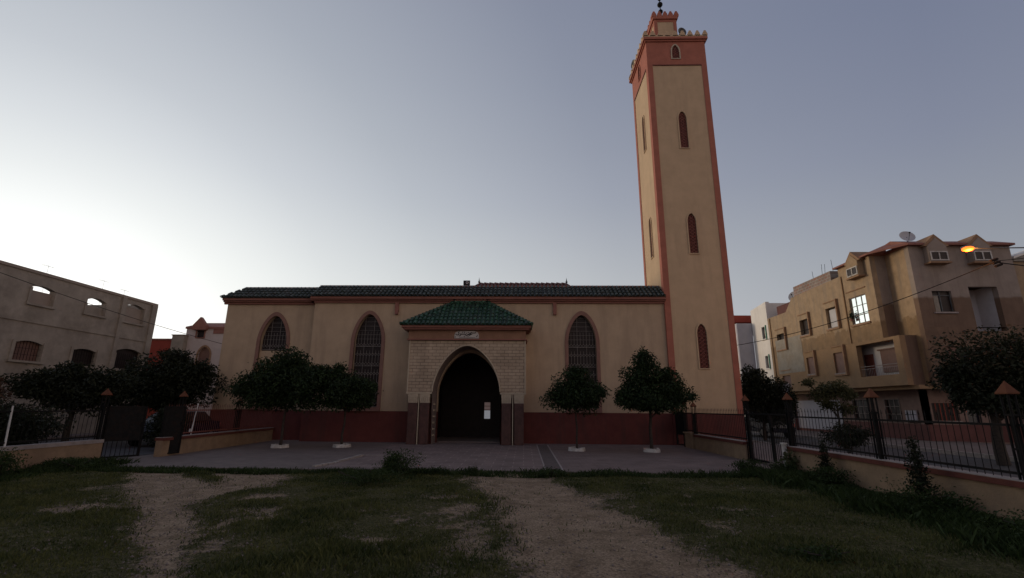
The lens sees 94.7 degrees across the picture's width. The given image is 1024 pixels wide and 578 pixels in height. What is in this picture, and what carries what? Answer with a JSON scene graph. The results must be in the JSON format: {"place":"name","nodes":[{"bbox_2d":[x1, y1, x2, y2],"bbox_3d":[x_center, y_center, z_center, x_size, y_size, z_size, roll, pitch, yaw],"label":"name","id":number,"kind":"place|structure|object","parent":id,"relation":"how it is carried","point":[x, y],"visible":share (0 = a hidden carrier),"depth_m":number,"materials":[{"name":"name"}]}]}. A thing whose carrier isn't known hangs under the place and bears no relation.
{"place":"outdoors","nodes":[
{"label":"outdoors","id":0,"kind":"place"},
{"bbox_2d":[38,433,100,439],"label":"pavement","id":1,"kind":"structure","parent":0,"point":[76,435],"depth_m":24.00,"materials":[{"name":"concrete"}]},
{"bbox_2d":[0,260,158,435],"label":"unfinished building","id":2,"kind":"structure","parent":1,"relation":"on","point":[42,330],"depth_m":24.68,"materials":[{"name":"paint"}]},
{"bbox_2d":[6,339,47,363],"bbox_3d":[-23.497,2.900,22.829,0.370,1.340,1.710,0,-14,1],"label":"window","id":3,"kind":"structure","parent":2,"relation":"in","point":[20,351],"depth_m":22.85,"materials":[{"name":"paint"}]},
{"bbox_2d":[25,287,57,309],"bbox_3d":[-23.477,0.467,23.487,0.310,0.860,1.450,0,-14,1],"label":"window","id":4,"kind":"structure","parent":2,"relation":"in","point":[35,298],"depth_m":23.52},
{"bbox_2d":[66,347,100,368],"bbox_3d":[-23.424,3.626,25.739,0.370,1.340,1.810,0,-14,1],"label":"window","id":5,"kind":"structure","parent":2,"relation":"in","point":[77,355],"depth_m":25.85,"materials":[{"name":"black glass"}]},
{"bbox_2d":[82,303,107,318],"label":"window","id":6,"kind":"structure","parent":2,"relation":"in","point":[88,310],"depth_m":26.45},
{"bbox_2d":[113,349,142,371],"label":"window","id":7,"kind":"structure","parent":2,"relation":"in","point":[122,355],"depth_m":28.50,"materials":[{"name":"black glass"}]},
{"bbox_2d":[123,304,146,326],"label":"window","id":8,"kind":"structure","parent":2,"relation":"in","point":[131,312],"depth_m":29.18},
{"bbox_2d":[137,338,171,418],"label":"red house","id":9,"kind":"structure","parent":1,"relation":"on","point":[157,344],"depth_m":34.64,"materials":[{"name":"brick"}]},
{"bbox_2d":[168,334,188,366],"bbox_3d":[-24.311,7.059,35.730,1.000,6.620,4.450,0,-14,1],"label":"grey annex","id":10,"kind":"object","parent":1,"relation":"on","point":[179,341],"visible":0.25,"depth_m":34.32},
{"bbox_2d":[29,436,155,459],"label":"road","id":11,"kind":"structure","parent":0,"point":[145,449],"depth_m":18.64,"materials":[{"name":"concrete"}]},
{"bbox_2d":[0,377,15,402],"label":"street tree","id":12,"kind":"object","parent":11,"relation":"on","point":[3,390],"visible":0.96,"depth_m":16.28,"materials":[{"name":"green plant"}]},
{"bbox_2d":[0,394,62,443],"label":"street shrub","id":13,"kind":"object","parent":11,"relation":"on","point":[14,403],"visible":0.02,"depth_m":16.20,"materials":[{"name":"green plant"}]},
{"bbox_2d":[0,399,76,445],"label":"street shrub","id":14,"kind":"object","parent":11,"relation":"on","point":[35,432],"visible":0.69,"depth_m":13.93,"materials":[{"name":"green plant"}]},
{"bbox_2d":[0,360,146,441],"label":"street tree","id":15,"kind":"object","parent":11,"relation":"on","point":[75,384],"visible":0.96,"depth_m":19.01,"materials":[{"name":"green plant"}]},
{"bbox_2d":[143,405,191,447],"bbox_3d":[-13.396,5.335,18.233,1.858,1.764,1.377,0,-14,1],"label":"street shrub","id":16,"kind":"object","parent":11,"relation":"on","point":[155,431],"visible":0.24,"depth_m":17.98,"materials":[{"name":"green plant"}]},
{"bbox_2d":[112,347,228,412],"bbox_3d":[-16.757,5.016,22.774,6.435,4.452,3.972,0,-14,1],"label":"street tree","id":17,"kind":"object","parent":11,"relation":"on","point":[178,377],"visible":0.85,"depth_m":22.35,"materials":[{"name":"green plant"}]},
{"bbox_2d":[128,411,220,445],"bbox_3d":[-15.028,6.191,21.090,1.960,1.395,4.120,1,-14,0],"label":"parked car","id":18,"kind":"object","parent":11,"relation":"on","point":[203,421],"visible":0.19,"depth_m":21.47,"materials":[{"name":"black paint"}]},
{"bbox_2d":[0,272,221,343],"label":"overhead wire","id":19,"kind":"object","parent":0,"point":[101,307],"visible":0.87,"depth_m":20.69,"materials":[{"name":"black paint"}]},
{"bbox_2d":[185,317,224,415],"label":"pink house","id":20,"kind":"structure","parent":0,"point":[203,348],"depth_m":34.62,"materials":[{"name":"paint"}]},
{"bbox_2d":[195,345,210,365],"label":"window","id":21,"kind":"structure","parent":20,"relation":"in","point":[205,353],"depth_m":34.48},
{"bbox_2d":[116,441,401,467],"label":"plaza","id":22,"kind":"structure","parent":0,"point":[299,454],"depth_m":16.02,"materials":[{"name":"concrete"}]},
{"bbox_2d":[153,427,273,456],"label":"wall","id":23,"kind":"structure","parent":22,"relation":"on","point":[201,441],"depth_m":18.39,"materials":[{"name":"paint"}]},
{"bbox_2d":[160,400,186,453],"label":"gate","id":24,"kind":"structure","parent":23,"relation":"attached to","point":[173,421],"depth_m":16.12,"materials":[{"name":"metal"}]},
{"bbox_2d":[169,404,272,434],"bbox_3d":[-11.773,5.353,19.630,0.030,1.090,7.526,1,-14,-1],"label":"iron fence","id":25,"kind":"object","parent":23,"relation":"on","point":[208,410],"visible":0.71,"depth_m":19.16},
{"bbox_2d":[270,444,288,447],"bbox_3d":[-9.472,6.406,19.267,0.720,0.146,0.711,0,-14,1],"label":"tree ring","id":26,"kind":"object","parent":22,"relation":"on","point":[279,446],"visible":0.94,"depth_m":19.00,"materials":[{"name":"white paint"}]},
{"bbox_2d":[221,344,335,444],"bbox_3d":[-9.671,4.407,19.826,4.719,4.200,3.423,0,-14,1],"label":"courtyard tree","id":27,"kind":"object","parent":26,"relation":"on","point":[284,382],"visible":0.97,"depth_m":19.30,"materials":[{"name":"green leaves"},{"name":"bark"}]},
{"bbox_2d":[333,443,350,447],"bbox_3d":[-7.127,6.524,19.672,0.727,0.149,0.712,0,-14,1],"label":"tree ring","id":28,"kind":"object","parent":22,"relation":"on","point":[344,445],"visible":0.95,"depth_m":19.43,"materials":[{"name":"white paint"}]},
{"bbox_2d":[311,361,383,444],"bbox_3d":[-6.991,4.821,20.049,3.006,3.548,2.632,10,-17,-32],"label":"courtyard tree","id":29,"kind":"object","parent":28,"relation":"on","point":[345,391],"visible":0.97,"depth_m":19.71,"materials":[{"name":"green leaves"},{"name":"bark"}]},
{"bbox_2d":[53,461,757,478],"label":"grass","id":30,"kind":"structure","parent":0,"point":[530,473],"depth_m":12.29,"materials":[{"name":"green plant"}]},
{"bbox_2d":[118,440,767,470],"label":"plaza","id":31,"kind":"structure","parent":0,"point":[481,456],"depth_m":16.29,"materials":[{"name":"concrete"}]},
{"bbox_2d":[312,454,364,466],"bbox_3d":[-5.338,5.401,14.883,0.233,0.078,3.361,-1,-14,6],"label":"kerb line","id":32,"kind":"object","parent":31,"relation":"on","point":[340,460],"visible":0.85,"depth_m":14.50,"materials":[{"name":"concrete"}]},
{"bbox_2d":[210,278,673,445],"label":"mosque","id":33,"kind":"structure","parent":31,"relation":"on","point":[479,362],"depth_m":23.57,"materials":[{"name":"beige plaster"},{"name":"terracotta paint"},{"name":"green tile"}]},
{"bbox_2d":[247,312,289,409],"bbox_3d":[-12.316,3.641,24.169,1.720,4.980,0.350,0,-14,1],"label":"window","id":34,"kind":"structure","parent":33,"relation":"in","point":[277,334],"depth_m":24.52,"materials":[{"name":"paint"}]},
{"bbox_2d":[348,310,384,410],"bbox_3d":[-7.258,3.540,23.603,1.720,4.980,0.350,0,-14,1],"label":"window","id":35,"kind":"structure","parent":33,"relation":"in","point":[370,341],"depth_m":23.79,"materials":[{"name":"paint"}]},
{"bbox_2d":[440,353,499,436],"bbox_3d":[-2.025,5.969,26.959,3.960,4.770,0.150,0,-14,1],"label":"door","id":36,"kind":"structure","parent":33,"relation":"in","point":[470,381],"depth_m":26.82,"materials":[{"name":"brown wood"}]},
{"bbox_2d":[565,311,601,412],"bbox_3d":[3.488,3.556,23.330,1.720,4.980,0.350,0,-14,1],"label":"window","id":37,"kind":"structure","parent":33,"relation":"in","point":[580,349],"depth_m":23.58,"materials":[{"name":"paint"}]},
{"bbox_2d":[629,0,745,444],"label":"minaret","id":38,"kind":"object","parent":31,"relation":"on","point":[685,262],"visible":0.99,"depth_m":25.03,"materials":[{"name":"beige paint"}]},
{"bbox_2d":[671,44,680,58],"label":"window","id":39,"kind":"structure","parent":38,"relation":"in","point":[674,50],"depth_m":27.27,"materials":[{"name":"stone"}]},
{"bbox_2d":[677,110,689,148],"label":"window","id":40,"kind":"structure","parent":38,"relation":"in","point":[684,139],"depth_m":26.07,"materials":[{"name":"orange paint"}]},
{"bbox_2d":[686,212,699,253],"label":"window","id":41,"kind":"structure","parent":38,"relation":"in","point":[692,227],"depth_m":24.60,"materials":[{"name":"orange paint"}]},
{"bbox_2d":[696,322,710,368],"bbox_3d":[9.379,2.795,23.231,0.580,2.300,0.205,0,-14,1],"label":"window","id":42,"kind":"structure","parent":38,"relation":"in","point":[701,332],"depth_m":23.18,"materials":[{"name":"orange paint"}]},
{"bbox_2d":[683,432,699,448],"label":"gate pier","id":43,"kind":"structure","parent":31,"relation":"on","point":[689,439],"depth_m":20.54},
{"bbox_2d":[725,458,764,471],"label":"field bush","id":44,"kind":"object","parent":31,"relation":"on","point":[747,463],"visible":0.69,"depth_m":12.90,"materials":[{"name":"green plant"}]},
{"bbox_2d":[0,466,1023,577],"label":"grass","id":45,"kind":"structure","parent":0,"point":[319,550],"depth_m":6.80,"materials":[{"name":"plant"}]},
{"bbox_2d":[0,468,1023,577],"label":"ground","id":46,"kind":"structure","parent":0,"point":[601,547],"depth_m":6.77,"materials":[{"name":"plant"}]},
{"bbox_2d":[0,447,31,475],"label":"field bush","id":47,"kind":"object","parent":46,"relation":"on","point":[8,461],"visible":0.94,"depth_m":11.24,"materials":[{"name":"green plant"}]},
{"bbox_2d":[0,455,139,482],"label":"grass","id":48,"kind":"structure","parent":46,"relation":"on","point":[34,470],"depth_m":12.17,"materials":[{"name":"green plant"}]},
{"bbox_2d":[41,456,111,471],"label":"field bush","id":49,"kind":"object","parent":46,"relation":"on","point":[76,462],"visible":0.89,"depth_m":12.45,"materials":[{"name":"green plant"}]},
{"bbox_2d":[304,466,423,487],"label":"grass","id":50,"kind":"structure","parent":46,"relation":"on","point":[361,476],"depth_m":10.65,"materials":[{"name":"green plant"}]},
{"bbox_2d":[372,446,425,476],"bbox_3d":[-2.829,4.418,11.915,1.182,0.892,1.028,-9,-17,34],"label":"field bush","id":51,"kind":"object","parent":46,"relation":"on","point":[392,461],"visible":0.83,"depth_m":11.86,"materials":[{"name":"green plant"}]},
{"bbox_2d":[119,466,724,473],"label":"kerb","id":52,"kind":"structure","parent":46,"relation":"on","point":[376,469],"depth_m":12.79,"materials":[{"name":"concrete"}]},
{"bbox_2d":[536,466,571,477],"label":"field bush","id":53,"kind":"object","parent":46,"relation":"on","point":[551,473],"visible":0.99,"depth_m":12.05,"materials":[{"name":"green plant"}]},
{"bbox_2d":[760,456,807,470],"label":"field bush","id":54,"kind":"object","parent":46,"relation":"on","point":[782,466],"visible":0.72,"depth_m":12.57,"materials":[{"name":"green plant"}]},
{"bbox_2d":[778,537,853,564],"bbox_3d":[3.645,3.153,5.682,0.733,0.306,0.731,10,-17,-33],"label":"field bush","id":55,"kind":"object","parent":46,"relation":"on","point":[821,553],"visible":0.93,"depth_m":5.55,"materials":[{"name":"green plant"}]},
{"bbox_2d":[814,437,837,474],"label":"slender plant","id":56,"kind":"object","parent":46,"relation":"on","point":[824,459],"visible":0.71,"depth_m":11.26,"materials":[{"name":"green plant"}]},
{"bbox_2d":[804,465,860,484],"bbox_3d":[7.412,4.291,10.775,1.333,0.486,0.919,5,-15,-18],"label":"field bush","id":57,"kind":"object","parent":46,"relation":"on","point":[827,476],"visible":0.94,"depth_m":10.75,"materials":[{"name":"green plant"}]},
{"bbox_2d":[735,465,1023,565],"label":"grass","id":58,"kind":"structure","parent":46,"relation":"on","point":[852,495],"depth_m":7.67,"materials":[{"name":"green plant"}]},
{"bbox_2d":[901,435,938,495],"bbox_3d":[7.258,3.284,8.414,0.500,1.291,0.499,0,-14,1],"label":"slender plant","id":59,"kind":"object","parent":46,"relation":"on","point":[919,472],"visible":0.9,"depth_m":8.43,"materials":[{"name":"green plant"}]},
{"bbox_2d":[864,477,985,515],"bbox_3d":[7.037,3.601,8.121,1.714,0.666,1.405,0,-14,1],"label":"field bush","id":60,"kind":"object","parent":46,"relation":"on","point":[909,494],"visible":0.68,"depth_m":7.94,"materials":[{"name":"green plant"}]},
{"bbox_2d":[953,506,1023,542],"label":"field bush","id":61,"kind":"object","parent":46,"relation":"on","point":[1016,526],"visible":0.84,"depth_m":6.47,"materials":[{"name":"green plant"}]},
{"bbox_2d":[0,0,1023,366],"label":"sky","id":62,"kind":"structure","parent":0,"point":[180,156],"materials":[{"name":"blue"}]},
{"bbox_2d":[538,445,561,470],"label":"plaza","id":63,"kind":"structure","parent":0,"point":[549,459],"depth_m":16.08,"materials":[{"name":"concrete"}]},
{"bbox_2d":[548,444,773,472],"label":"plaza","id":64,"kind":"structure","parent":0,"point":[675,458],"depth_m":16.03,"materials":[{"name":"concrete"}]},
{"bbox_2d":[568,446,584,451],"bbox_3d":[2.589,6.397,18.858,0.694,0.150,0.687,0,-14,1],"label":"tree ring","id":65,"kind":"object","parent":64,"relation":"on","point":[574,448],"visible":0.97,"depth_m":18.60,"materials":[{"name":"white paint"}]},
{"bbox_2d":[539,364,610,448],"bbox_3d":[2.554,4.772,19.234,2.827,3.386,2.270,-9,-17,34],"label":"courtyard tree","id":66,"kind":"object","parent":65,"relation":"on","point":[575,390],"visible":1,"depth_m":19.11,"materials":[{"name":"dark green leaves"},{"name":"bark"}]},
{"bbox_2d":[643,448,660,452],"bbox_3d":[5.532,6.366,18.636,0.672,0.148,0.674,-4,-15,18],"label":"tree ring","id":67,"kind":"object","parent":64,"relation":"on","point":[655,450],"visible":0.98,"depth_m":18.37,"materials":[{"name":"white paint"}]},
{"bbox_2d":[610,345,700,448],"bbox_3d":[5.792,4.376,19.101,3.588,4.147,2.655,0,-14,1],"label":"courtyard tree","id":68,"kind":"object","parent":67,"relation":"on","point":[660,391],"visible":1,"depth_m":18.81,"materials":[{"name":"dark green leaves"},{"name":"bark"}]},
{"bbox_2d":[682,403,687,446],"bbox_3d":[7.835,6.114,21.320,0.220,1.970,0.220,0,-14,1],"label":"fence post","id":69,"kind":"object","parent":64,"relation":"on","point":[684,421],"visible":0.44,"depth_m":21.29,"materials":[{"name":"metal"}]},
{"bbox_2d":[675,410,684,445],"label":"gate","id":70,"kind":"structure","parent":69,"relation":"attached to","point":[679,424],"depth_m":21.91,"materials":[{"name":"metal"}]},
{"bbox_2d":[779,448,799,464],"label":"leafy plant","id":71,"kind":"object","parent":64,"relation":"on","point":[785,457],"visible":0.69,"depth_m":12.94,"materials":[{"name":"green plant"}]},
{"bbox_2d":[747,440,782,466],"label":"pavement","id":72,"kind":"structure","parent":0,"point":[761,450],"depth_m":17.66,"materials":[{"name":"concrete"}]},
{"bbox_2d":[745,419,795,437],"bbox_3d":[15.952,8.633,29.932,1.960,1.395,4.120,1,-14,-2],"label":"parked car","id":73,"kind":"object","parent":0,"point":[760,428],"visible":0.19,"depth_m":28.55,"materials":[{"name":"black paint"}]},
{"bbox_2d":[747,432,1022,477],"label":"road","id":74,"kind":"structure","parent":0,"point":[979,463],"depth_m":17.57,"materials":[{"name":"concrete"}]},
{"bbox_2d":[740,363,800,439],"bbox_3d":[14.207,6.295,26.482,3.576,4.228,2.824,0,-14,1],"label":"street tree","id":75,"kind":"object","parent":74,"relation":"on","point":[760,390],"visible":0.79,"depth_m":25.89,"materials":[{"name":"green plant"}]},
{"bbox_2d":[798,378,859,423],"bbox_3d":[16.038,6.017,23.529,2.862,3.160,1.412,0,-14,1],"label":"ornamental tree","id":76,"kind":"object","parent":74,"relation":"on","point":[825,391],"visible":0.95,"depth_m":23.54,"materials":[{"name":"green plant"}]},
{"bbox_2d":[818,420,881,447],"bbox_3d":[14.916,6.535,21.203,2.402,1.297,2.157,0,-14,1],"label":"street shrub","id":77,"kind":"object","parent":74,"relation":"on","point":[839,428],"visible":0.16,"depth_m":21.11,"materials":[{"name":"green plant"}]},
{"bbox_2d":[828,424,874,453],"bbox_3d":[13.050,5.850,18.353,1.664,1.208,1.478,0,-14,1],"label":"street shrub","id":78,"kind":"object","parent":74,"relation":"on","point":[852,437],"visible":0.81,"depth_m":18.14,"materials":[{"name":"green plant"}]},
{"bbox_2d":[751,431,1018,461],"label":"kerb","id":79,"kind":"structure","parent":74,"relation":"on","point":[970,454],"depth_m":19.42,"materials":[{"name":"concrete"}]},
{"bbox_2d":[925,324,1023,464],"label":"street tree","id":80,"kind":"object","parent":74,"relation":"on","point":[980,376],"visible":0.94,"depth_m":15.28,"materials":[{"name":"green plant"}]},
{"bbox_2d":[795,430,1017,456],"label":"pavement","id":81,"kind":"structure","parent":0,"point":[975,447],"depth_m":22.15,"materials":[{"name":"concrete"}]},
{"bbox_2d":[734,302,795,429],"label":"white house","id":82,"kind":"structure","parent":81,"relation":"on","point":[751,327],"depth_m":40.54,"materials":[{"name":"paint"}]},
{"bbox_2d":[767,234,1023,443],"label":"corner building","id":83,"kind":"structure","parent":81,"relation":"on","point":[883,353],"depth_m":26.32,"materials":[{"name":"beige paint"}]},
{"bbox_2d":[797,312,812,337],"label":"window","id":84,"kind":"structure","parent":83,"relation":"in","point":[806,323],"depth_m":33.39,"materials":[{"name":"brown glass"}]},
{"bbox_2d":[804,350,818,376],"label":"window","id":85,"kind":"structure","parent":83,"relation":"in","point":[812,361],"depth_m":32.71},
{"bbox_2d":[822,299,841,330],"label":"window","id":86,"kind":"structure","parent":83,"relation":"in","point":[834,313],"depth_m":30.45,"materials":[{"name":"white glass"}]},
{"bbox_2d":[830,344,849,375],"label":"window","id":87,"kind":"structure","parent":83,"relation":"in","point":[841,358],"depth_m":29.74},
{"bbox_2d":[845,286,870,326],"bbox_3d":[20.736,1.084,28.206,0.190,2.180,1.690,0,-14,1],"label":"window","id":88,"kind":"structure","parent":83,"relation":"in","point":[858,304],"depth_m":28.23,"materials":[{"name":"white glass"}]},
{"bbox_2d":[852,399,871,420],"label":"window","id":89,"kind":"structure","parent":83,"relation":"in","point":[862,403],"depth_m":29.69,"materials":[{"name":"grey glass"}]},
{"bbox_2d":[864,354,876,375],"bbox_3d":[21.486,4.894,28.191,0.060,1.930,0.700,0,-14,1],"label":"balcony door","id":90,"kind":"structure","parent":83,"relation":"in","point":[869,359],"depth_m":28.21,"materials":[{"name":"orange paint"}]},
{"bbox_2d":[883,399,901,421],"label":"window","id":91,"kind":"structure","parent":83,"relation":"in","point":[893,404],"depth_m":27.09,"materials":[{"name":"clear glass"}]},
{"bbox_2d":[899,231,915,241],"bbox_3d":[22.217,-2.866,26.464,0.630,0.905,0.520,7,-15,-24],"label":"satellite dish","id":92,"kind":"object","parent":83,"relation":"attached to","point":[907,236],"visible":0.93,"depth_m":26.54,"materials":[{"name":"paint"}]},
{"bbox_2d":[932,291,958,313],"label":"window","id":93,"kind":"structure","parent":83,"relation":"in","point":[942,300],"depth_m":25.05,"materials":[{"name":"grey glass"}]},
{"bbox_2d":[931,403,962,421],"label":"window","id":94,"kind":"structure","parent":83,"relation":"in","point":[940,407],"depth_m":24.91,"materials":[{"name":"brown glass"}]},
{"bbox_2d":[960,245,1023,267],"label":"street lamp","id":95,"kind":"object","parent":81,"relation":"on","point":[966,248],"visible":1,"depth_m":16.34,"materials":[{"name":"glass"}]},
{"bbox_2d":[740,261,994,344],"bbox_3d":[14.006,1.263,21.756,0.025,1.735,12.839,7,-15,-24],"label":"overhead wire","id":96,"kind":"object","parent":95,"relation":"attached to","point":[880,306],"visible":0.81,"depth_m":19.33,"materials":[{"name":"black paint"}]},
{"bbox_3d":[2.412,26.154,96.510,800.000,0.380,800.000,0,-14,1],"label":"terrain","id":97,"kind":"structure","parent":0,"visible":0},
{"bbox_2d":[0,439,103,470],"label":"wall","id":98,"kind":"structure","parent":97,"relation":"on","point":[42,452],"depth_m":12.96,"materials":[{"name":"paint"}]},
{"bbox_2d":[0,402,103,445],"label":"iron fence","id":99,"kind":"object","parent":98,"relation":"on","point":[48,410],"visible":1,"depth_m":12.96,"materials":[{"name":"metal"}]},
{"bbox_2d":[100,400,147,458],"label":"gate","id":100,"kind":"structure","parent":98,"relation":"attached to","point":[125,423],"depth_m":15.01,"materials":[{"name":"metal"}]},
{"bbox_2d":[93,389,112,439],"bbox_3d":[-12.642,4.152,14.487,0.200,2.160,0.200,0,-14,1],"label":"fence post","id":101,"kind":"object","parent":97,"relation":"on","point":[106,393],"visible":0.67,"depth_m":14.54,"materials":[{"name":"metal"}]},
{"bbox_2d":[693,434,752,459],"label":"wall","id":102,"kind":"structure","parent":97,"relation":"on","point":[734,448],"depth_m":17.58,"materials":[{"name":"paint"}]},
{"bbox_2d":[690,402,697,433],"bbox_3d":[7.872,5.559,20.375,0.220,1.350,0.220,0,-14,1],"label":"fence post","id":103,"kind":"object","parent":102,"relation":"on","point":[694,422],"visible":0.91,"depth_m":20.32,"materials":[{"name":"metal"}]},
{"bbox_2d":[693,408,745,440],"bbox_3d":[7.933,5.159,18.231,0.030,1.090,4.277,1,-14,-2],"label":"iron fence","id":104,"kind":"object","parent":102,"relation":"on","point":[725,414],"visible":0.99,"depth_m":17.96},
{"bbox_2d":[741,395,753,460],"bbox_3d":[8.002,4.689,15.991,0.200,2.160,0.200,0,-14,1],"label":"fence post","id":105,"kind":"object","parent":97,"relation":"on","point":[744,398],"visible":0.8,"depth_m":16.02,"materials":[{"name":"metal"}]},
{"bbox_2d":[746,407,773,462],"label":"gate","id":106,"kind":"structure","parent":105,"relation":"attached to","point":[749,432],"depth_m":15.40,"materials":[{"name":"metal"}]},
{"bbox_2d":[782,393,796,445],"bbox_3d":[7.957,4.050,13.430,0.200,2.160,0.200,0,-14,1],"label":"fence post","id":107,"kind":"object","parent":97,"relation":"on","point":[790,428],"visible":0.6,"depth_m":13.47,"materials":[{"name":"metal"}]},
{"bbox_2d":[769,406,790,462],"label":"gate","id":108,"kind":"structure","parent":107,"relation":"attached to","point":[772,434],"depth_m":14.39,"materials":[{"name":"metal"}]},
{"bbox_2d":[786,446,1023,521],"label":"wall","id":109,"kind":"structure","parent":97,"relation":"on","point":[1000,492],"depth_m":8.58,"materials":[{"name":"paint"}]},
{"bbox_2d":[863,388,886,458],"bbox_3d":[7.877,2.926,10.207,0.200,1.540,0.200,0,-14,1],"label":"fence post","id":110,"kind":"object","parent":109,"relation":"on","point":[870,394],"visible":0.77,"depth_m":10.18,"materials":[{"name":"metal"}]},
{"bbox_2d":[790,408,1023,477],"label":"iron fence","id":111,"kind":"object","parent":109,"relation":"on","point":[933,461],"visible":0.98,"depth_m":9.11,"materials":[{"name":"metal"}]},
{"bbox_2d":[994,381,1023,479],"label":"fence post","id":112,"kind":"object","parent":109,"relation":"on","point":[1006,389],"visible":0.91,"depth_m":7.30,"materials":[{"name":"metal"}]},
{"bbox_2d":[1011,250,1023,301],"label":"edge building","id":113,"kind":"structure","parent":97,"relation":"on","point":[1019,270],"depth_m":25.36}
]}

